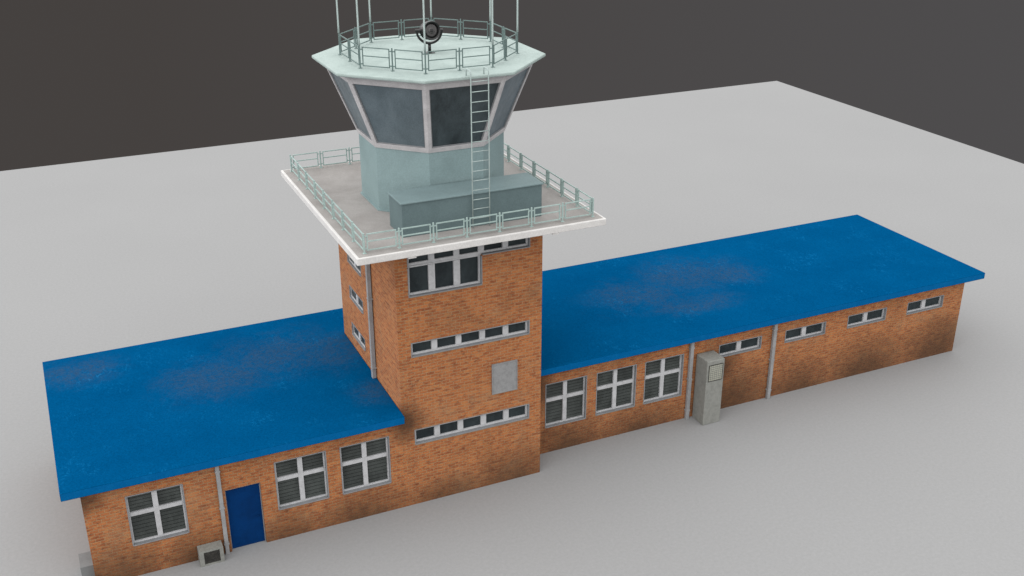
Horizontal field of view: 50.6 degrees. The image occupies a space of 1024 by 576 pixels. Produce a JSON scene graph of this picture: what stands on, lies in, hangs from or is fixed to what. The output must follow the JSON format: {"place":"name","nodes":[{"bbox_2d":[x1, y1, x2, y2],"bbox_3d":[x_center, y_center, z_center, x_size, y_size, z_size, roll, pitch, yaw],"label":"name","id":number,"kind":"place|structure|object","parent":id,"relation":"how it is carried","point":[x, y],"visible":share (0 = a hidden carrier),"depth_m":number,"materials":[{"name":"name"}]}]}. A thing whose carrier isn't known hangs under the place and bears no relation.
{"place":"outdoors","nodes":[
{"label":"outdoors","id":0,"kind":"place"},
{"bbox_2d":[0,81,1023,575],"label":"ground","id":1,"kind":"structure","parent":0,"point":[910,469],"depth_m":46.61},
{"bbox_2d":[78,551,94,575],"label":"outdoor unit","id":2,"kind":"object","parent":1,"relation":"on","point":[86,564],"visible":1,"depth_m":31.50,"materials":[{"name":"grey metal"}]},
{"bbox_2d":[197,540,224,566],"bbox_3d":[-8.980,7.924,32.327,0.705,0.535,0.350,-10,26,-22],"label":"outdoor unit","id":3,"kind":"object","parent":1,"relation":"on","point":[211,553],"visible":1,"depth_m":32.21,"materials":[{"name":"metal"}]},
{"bbox_2d":[692,350,724,424],"bbox_3d":[7.148,3.643,39.460,0.735,2.610,0.735,-10,26,-22],"label":"air conditioner cabinet","id":4,"kind":"object","parent":1,"relation":"on","point":[709,372],"visible":1,"depth_m":39.18,"materials":[{"name":"metal"}]},
{"bbox_2d":[0,0,1023,170],"label":"sky","id":5,"kind":"structure","parent":0,"point":[81,80],"materials":[{"name":"grey"}]},
{"bbox_2d":[42,33,984,575],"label":"control tower","id":6,"kind":"structure","parent":0,"point":[416,371],"depth_m":34.46,"materials":[{"name":"brick"}]},
{"bbox_2d":[125,484,189,545],"bbox_3d":[-10.280,6.532,31.411,1.604,1.709,0.232,-10,26,-22],"label":"window","id":7,"kind":"structure","parent":6,"relation":"in","point":[159,514],"depth_m":31.48,"materials":[{"name":"grey glass"}]},
{"bbox_2d":[225,483,265,548],"bbox_3d":[-8.050,6.849,32.716,1.055,2.188,0.145,-10,26,-22],"label":"door","id":8,"kind":"structure","parent":6,"relation":"in","point":[244,504],"depth_m":32.72,"materials":[{"name":"blue metal"}]},
{"bbox_2d":[274,451,329,509],"bbox_3d":[-6.419,5.820,33.025,1.594,1.709,0.232,-10,26,-22],"label":"window","id":9,"kind":"structure","parent":6,"relation":"in","point":[301,480],"depth_m":33.11,"materials":[{"name":"grey glass"}]},
{"bbox_2d":[327,69,374,146],"bbox_3d":[-4.793,-5.476,32.444,0.911,2.240,2.449,-10,26,-22],"label":"cab window","id":10,"kind":"structure","parent":6,"relation":"in","point":[342,85],"depth_m":32.72,"materials":[{"name":"grey glass"}]},
{"bbox_2d":[347,254,360,275],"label":"window","id":11,"kind":"structure","parent":6,"relation":"in","point":[357,268],"depth_m":35.83,"materials":[{"name":"white glass"}]},
{"bbox_2d":[349,285,363,313],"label":"window","id":12,"kind":"structure","parent":6,"relation":"in","point":[354,297],"depth_m":36.37,"materials":[{"name":"white glass"}]},
{"bbox_2d":[352,323,365,351],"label":"window","id":13,"kind":"structure","parent":6,"relation":"in","point":[357,335],"depth_m":36.93,"materials":[{"name":"white glass"}]},
{"bbox_2d":[339,436,391,494],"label":"window","id":14,"kind":"structure","parent":6,"relation":"in","point":[367,464],"depth_m":33.87,"materials":[{"name":"grey glass"}]},
{"bbox_2d":[347,79,428,152],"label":"cab window","id":15,"kind":"structure","parent":6,"relation":"in","point":[394,115],"depth_m":31.21,"materials":[{"name":"grey glass"}]},
{"bbox_2d":[415,21,442,53],"bbox_3d":[-2.538,-7.622,32.846,0.751,0.989,0.678,16,28,32],"label":"searchlight","id":16,"kind":"object","parent":6,"relation":"on","point":[433,31],"visible":0.91,"depth_m":32.67,"materials":[{"name":"black metal"}]},
{"bbox_2d":[338,17,519,73],"bbox_3d":[-2.518,-7.389,32.736,5.059,0.650,5.059,-10,26,-22],"label":"railing","id":17,"kind":"object","parent":6,"relation":"on","point":[503,43],"visible":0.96,"depth_m":31.99,"materials":[{"name":"grey metal"}]},
{"bbox_2d":[336,0,339,32],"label":"antenna pole","id":18,"kind":"object","parent":17,"relation":"on","point":[337,16],"visible":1,"depth_m":32.32,"materials":[{"name":"grey metal"}]},
{"bbox_2d":[356,0,359,45],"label":"antenna pole","id":19,"kind":"object","parent":17,"relation":"on","point":[357,23],"visible":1,"depth_m":30.54,"materials":[{"name":"grey metal"}]},
{"bbox_2d":[368,0,370,21],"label":"antenna pole","id":20,"kind":"object","parent":17,"relation":"on","point":[369,11],"visible":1,"depth_m":34.15,"materials":[{"name":"grey metal"}]},
{"bbox_2d":[422,0,425,50],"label":"antenna pole","id":21,"kind":"object","parent":17,"relation":"on","point":[424,26],"visible":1,"depth_m":29.86,"materials":[{"name":"grey metal"}]},
{"bbox_2d":[430,0,431,16],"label":"antenna pole","id":22,"kind":"object","parent":17,"relation":"on","point":[430,8],"visible":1,"depth_m":34.93,"materials":[{"name":"grey metal"}]},
{"bbox_2d":[489,0,490,20],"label":"antenna pole","id":23,"kind":"object","parent":17,"relation":"on","point":[489,10],"visible":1,"depth_m":34.25,"materials":[{"name":"grey metal"}]},
{"bbox_2d":[491,0,493,44],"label":"antenna pole","id":24,"kind":"object","parent":17,"relation":"on","point":[492,21],"visible":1,"depth_m":30.64,"materials":[{"name":"grey metal"}]},
{"bbox_2d":[516,0,517,31],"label":"antenna pole","id":25,"kind":"object","parent":17,"relation":"on","point":[517,17],"visible":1,"depth_m":32.50,"materials":[{"name":"grey metal"}]},
{"bbox_2d":[289,143,594,253],"bbox_3d":[-2.517,-3.319,34.530,7.240,0.595,8.260,-10,26,-22],"label":"railing","id":26,"kind":"object","parent":6,"relation":"on","point":[533,173],"visible":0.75,"depth_m":32.22,"materials":[{"name":"grey metal"}]},
{"bbox_2d":[407,254,482,297],"bbox_3d":[-2.015,-0.377,32.472,2.384,0.975,0.202,-10,26,-22],"label":"window","id":27,"kind":"structure","parent":6,"relation":"in","point":[461,272],"depth_m":32.54,"materials":[{"name":"black glass"}]},
{"bbox_2d":[387,172,543,237],"bbox_3d":[-1.339,-2.479,32.066,4.504,1.047,1.168,-10,26,-22],"label":"equipment housing","id":28,"kind":"object","parent":6,"relation":"on","point":[435,204],"visible":0.96,"depth_m":31.59,"materials":[{"name":"metal"}]},
{"bbox_2d":[425,77,505,152],"bbox_3d":[-1.478,-4.977,31.314,2.449,2.240,0.911,-10,26,-22],"label":"cab window","id":29,"kind":"structure","parent":6,"relation":"in","point":[448,106],"depth_m":31.27,"materials":[{"name":"black glass"}]},
{"bbox_2d":[407,238,529,267],"bbox_3d":[-1.286,-1.197,32.475,3.989,0.544,0.202,-10,26,-22],"label":"window","id":30,"kind":"structure","parent":6,"relation":"in","point":[520,243],"depth_m":32.65,"materials":[{"name":"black glass"}]},
{"bbox_2d":[411,320,529,357],"bbox_3d":[-1.281,1.540,33.684,3.979,0.489,0.202,-10,26,-22],"label":"window","id":31,"kind":"structure","parent":6,"relation":"in","point":[472,338],"depth_m":33.73,"materials":[{"name":"black glass"}]},
{"bbox_2d":[414,404,528,444],"bbox_3d":[-1.276,4.341,34.922,3.989,0.544,0.202,-10,26,-22],"label":"window","id":32,"kind":"structure","parent":6,"relation":"in","point":[479,422],"depth_m":34.98,"materials":[{"name":"black glass"}]},
{"bbox_2d":[465,67,489,227],"bbox_3d":[-0.965,-3.976,31.007,0.571,4.641,0.365,-10,26,-22],"label":"ladder","id":33,"kind":"object","parent":6,"relation":"on","point":[488,130],"visible":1,"depth_m":30.78,"materials":[{"name":"grey metal"}]},
{"bbox_2d":[484,64,532,145],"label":"cab window","id":34,"kind":"structure","parent":6,"relation":"in","point":[513,85],"depth_m":32.78,"materials":[{"name":"grey glass"}]},
{"bbox_2d":[545,375,586,427],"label":"window","id":35,"kind":"structure","parent":6,"relation":"in","point":[565,401],"depth_m":37.58,"materials":[{"name":"black glass"}]},
{"bbox_2d":[595,364,636,415],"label":"window","id":36,"kind":"structure","parent":6,"relation":"in","point":[615,388],"depth_m":38.34,"materials":[{"name":"black glass"}]},
{"bbox_2d":[643,354,683,403],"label":"window","id":37,"kind":"structure","parent":6,"relation":"in","point":[663,378],"depth_m":39.08,"materials":[{"name":"black glass"}]},
{"bbox_2d":[719,336,761,356],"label":"window","id":38,"kind":"structure","parent":6,"relation":"in","point":[754,343],"depth_m":40.04,"materials":[{"name":"black glass"}]},
{"bbox_2d":[784,321,826,342],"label":"window","id":39,"kind":"structure","parent":6,"relation":"in","point":[804,332],"depth_m":41.16,"materials":[{"name":"black glass"}]},
{"bbox_2d":[847,307,886,327],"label":"window","id":40,"kind":"structure","parent":6,"relation":"in","point":[877,315],"depth_m":42.30,"materials":[{"name":"black glass"}]},
{"bbox_2d":[906,295,943,314],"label":"window","id":41,"kind":"structure","parent":6,"relation":"in","point":[934,302],"depth_m":43.43,"materials":[{"name":"black glass"}]}
]}

